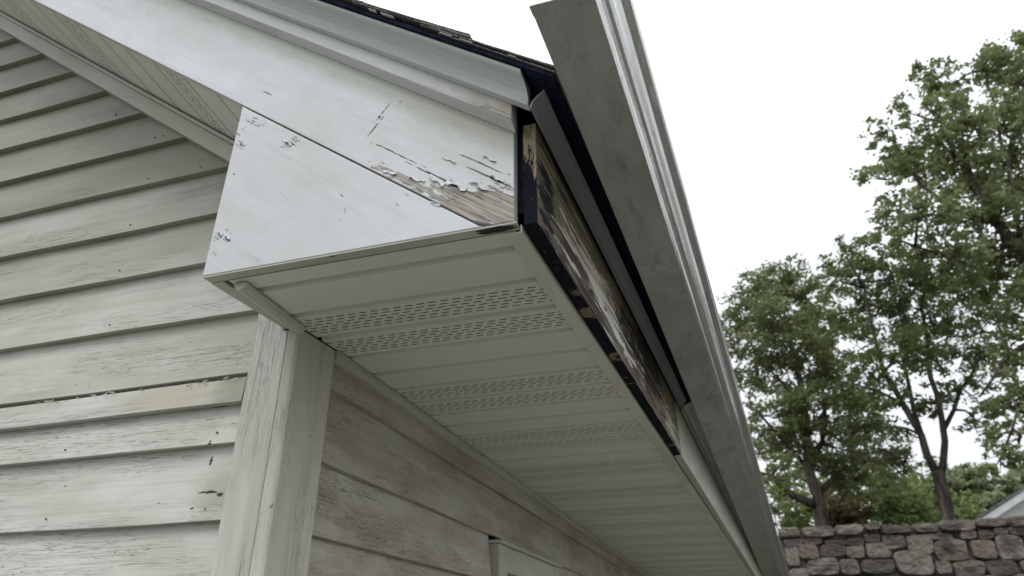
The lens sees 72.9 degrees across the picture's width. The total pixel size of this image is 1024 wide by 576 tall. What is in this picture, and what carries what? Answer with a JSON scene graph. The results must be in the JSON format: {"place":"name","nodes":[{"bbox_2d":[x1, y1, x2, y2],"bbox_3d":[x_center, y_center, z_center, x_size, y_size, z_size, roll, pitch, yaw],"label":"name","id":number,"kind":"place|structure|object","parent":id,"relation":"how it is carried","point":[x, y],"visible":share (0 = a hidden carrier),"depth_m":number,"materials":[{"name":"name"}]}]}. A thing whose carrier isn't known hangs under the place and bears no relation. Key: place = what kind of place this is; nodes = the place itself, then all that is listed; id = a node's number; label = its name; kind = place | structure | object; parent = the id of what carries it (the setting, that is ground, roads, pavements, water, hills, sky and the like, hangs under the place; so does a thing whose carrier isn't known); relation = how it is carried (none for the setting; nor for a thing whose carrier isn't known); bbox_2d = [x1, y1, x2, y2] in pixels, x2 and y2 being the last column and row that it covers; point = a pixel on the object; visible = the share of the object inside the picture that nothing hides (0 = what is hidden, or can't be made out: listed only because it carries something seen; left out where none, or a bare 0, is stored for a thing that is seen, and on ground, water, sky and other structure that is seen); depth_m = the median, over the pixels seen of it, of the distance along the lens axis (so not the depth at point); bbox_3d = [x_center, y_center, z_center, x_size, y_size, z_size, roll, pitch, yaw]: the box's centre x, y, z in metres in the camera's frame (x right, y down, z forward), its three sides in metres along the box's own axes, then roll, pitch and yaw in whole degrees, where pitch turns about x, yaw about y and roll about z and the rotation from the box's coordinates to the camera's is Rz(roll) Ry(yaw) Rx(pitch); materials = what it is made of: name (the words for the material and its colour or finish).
{"place":"outdoors","nodes":[
{"label":"outdoors","id":0,"kind":"place"},
{"bbox_2d":[0,0,762,575],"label":"house","id":1,"kind":"structure","parent":0,"point":[322,286],"depth_m":1.56,"materials":[{"name":"paint"}]},
{"bbox_2d":[488,539,562,575],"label":"window","id":2,"kind":"structure","parent":1,"relation":"in","point":[506,558],"depth_m":2.62,"materials":[{"name":"paint"}]},
{"bbox_2d":[529,0,787,575],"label":"rain gutter","id":3,"kind":"object","parent":1,"relation":"attached to","point":[599,54],"visible":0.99,"depth_m":1.37,"materials":[{"name":"metal"}]},
{"bbox_2d":[360,0,1023,534],"label":"sky","id":4,"kind":"structure","parent":0,"point":[765,103],"materials":[{"name":"white"}]},
{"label":"raised terrain","id":5,"kind":"structure","parent":0,"visible":0},
{"bbox_2d":[762,458,822,531],"bbox_3d":[9.880,8.669,24.980,2.899,5.115,2.261,0,-27,0],"label":"bush","id":6,"kind":"object","parent":5,"relation":"on","point":[774,508],"visible":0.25,"depth_m":25.20,"materials":[{"name":"green plant"}]},
{"bbox_2d":[767,483,828,545],"bbox_3d":[9.410,8.096,22.594,3.204,3.957,2.209,0,-27,0],"label":"bush","id":7,"kind":"object","parent":5,"relation":"on","point":[798,517],"visible":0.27,"depth_m":22.96,"materials":[{"name":"green plant"}]},
{"bbox_2d":[716,252,925,525],"bbox_3d":[9.360,3.618,20.732,6.257,10.212,4.746,0,-27,0],"label":"oak tree","id":8,"kind":"object","parent":5,"relation":"on","point":[800,399],"visible":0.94,"depth_m":20.53,"materials":[{"name":"green plant"}]},
{"bbox_2d":[791,469,875,526],"bbox_3d":[11.836,9.089,25.603,3.307,4.938,2.914,16,-32,-29],"label":"bush","id":9,"kind":"object","parent":5,"relation":"on","point":[824,479],"visible":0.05,"depth_m":26.32,"materials":[{"name":"green plant"}]},
{"bbox_2d":[805,483,883,529],"bbox_3d":[11.730,8.589,23.621,3.634,4.024,2.860,0,-27,0],"label":"bush","id":10,"kind":"object","parent":5,"relation":"on","point":[838,513],"visible":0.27,"depth_m":23.66,"materials":[{"name":"green plant"}]},
{"bbox_2d":[853,463,926,523],"bbox_3d":[14.335,8.954,25.870,3.484,5.423,2.826,10,-29,-19],"label":"bush","id":11,"kind":"object","parent":5,"relation":"on","point":[891,471],"visible":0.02,"depth_m":26.23,"materials":[{"name":"green plant"}]},
{"bbox_2d":[849,475,933,526],"bbox_3d":[12.515,8.043,22.672,3.539,4.111,2.886,0,-27,0],"label":"bush","id":12,"kind":"object","parent":5,"relation":"on","point":[886,514],"visible":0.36,"depth_m":22.65,"materials":[{"name":"green plant"}]},
{"bbox_2d":[802,226,1023,520],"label":"forked tree","id":13,"kind":"object","parent":5,"relation":"on","point":[909,333],"visible":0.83,"depth_m":18.27,"materials":[{"name":"green plant"}]},
{"bbox_2d":[878,472,962,523],"bbox_3d":[13.504,8.084,22.822,3.481,4.180,2.590,10,-29,-19],"label":"bush","id":14,"kind":"object","parent":5,"relation":"on","point":[918,493],"visible":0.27,"depth_m":22.71,"materials":[{"name":"green plant"}]},
{"bbox_2d":[848,27,1023,476],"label":"tall tree","id":15,"kind":"object","parent":5,"relation":"on","point":[995,193],"visible":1,"depth_m":16.83,"materials":[{"name":"green plant"}]},
{"bbox_2d":[906,455,986,523],"bbox_3d":[15.215,8.604,24.835,3.104,5.100,2.092,0,-27,0],"label":"bush","id":16,"kind":"object","parent":5,"relation":"on","point":[956,500],"visible":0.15,"depth_m":24.93,"materials":[{"name":"green plant"}]},
{"bbox_2d":[933,492,986,521],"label":"bush","id":17,"kind":"object","parent":5,"relation":"on","point":[966,501],"visible":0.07,"depth_m":24.95,"materials":[{"name":"green plant"}]},
{"bbox_2d":[910,461,1023,508],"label":"distant tree","id":18,"kind":"object","parent":5,"relation":"on","point":[953,484],"visible":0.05,"depth_m":38.88,"materials":[{"name":"green plant"}]},
{"bbox_2d":[924,461,1023,511],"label":"distant tree","id":19,"kind":"object","parent":5,"relation":"on","point":[1009,483],"visible":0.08,"depth_m":38.44,"materials":[{"name":"green plant"}]},
{"bbox_2d":[959,488,1005,511],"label":"bush","id":20,"kind":"object","parent":5,"relation":"on","point":[998,494],"visible":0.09,"depth_m":26.04,"materials":[{"name":"green plant"}]},
{"bbox_2d":[976,487,1023,518],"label":"neighbour house","id":21,"kind":"structure","parent":5,"relation":"on","point":[1010,505],"depth_m":21.36,"materials":[{"name":"grey"}]},
{"label":"ground","id":22,"kind":"structure","parent":0,"visible":0},
{"bbox_2d":[778,515,1023,575],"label":"stone wall","id":23,"kind":"structure","parent":22,"relation":"on","point":[986,547],"depth_m":9.83,"materials":[{"name":"grey stone"}]}
]}

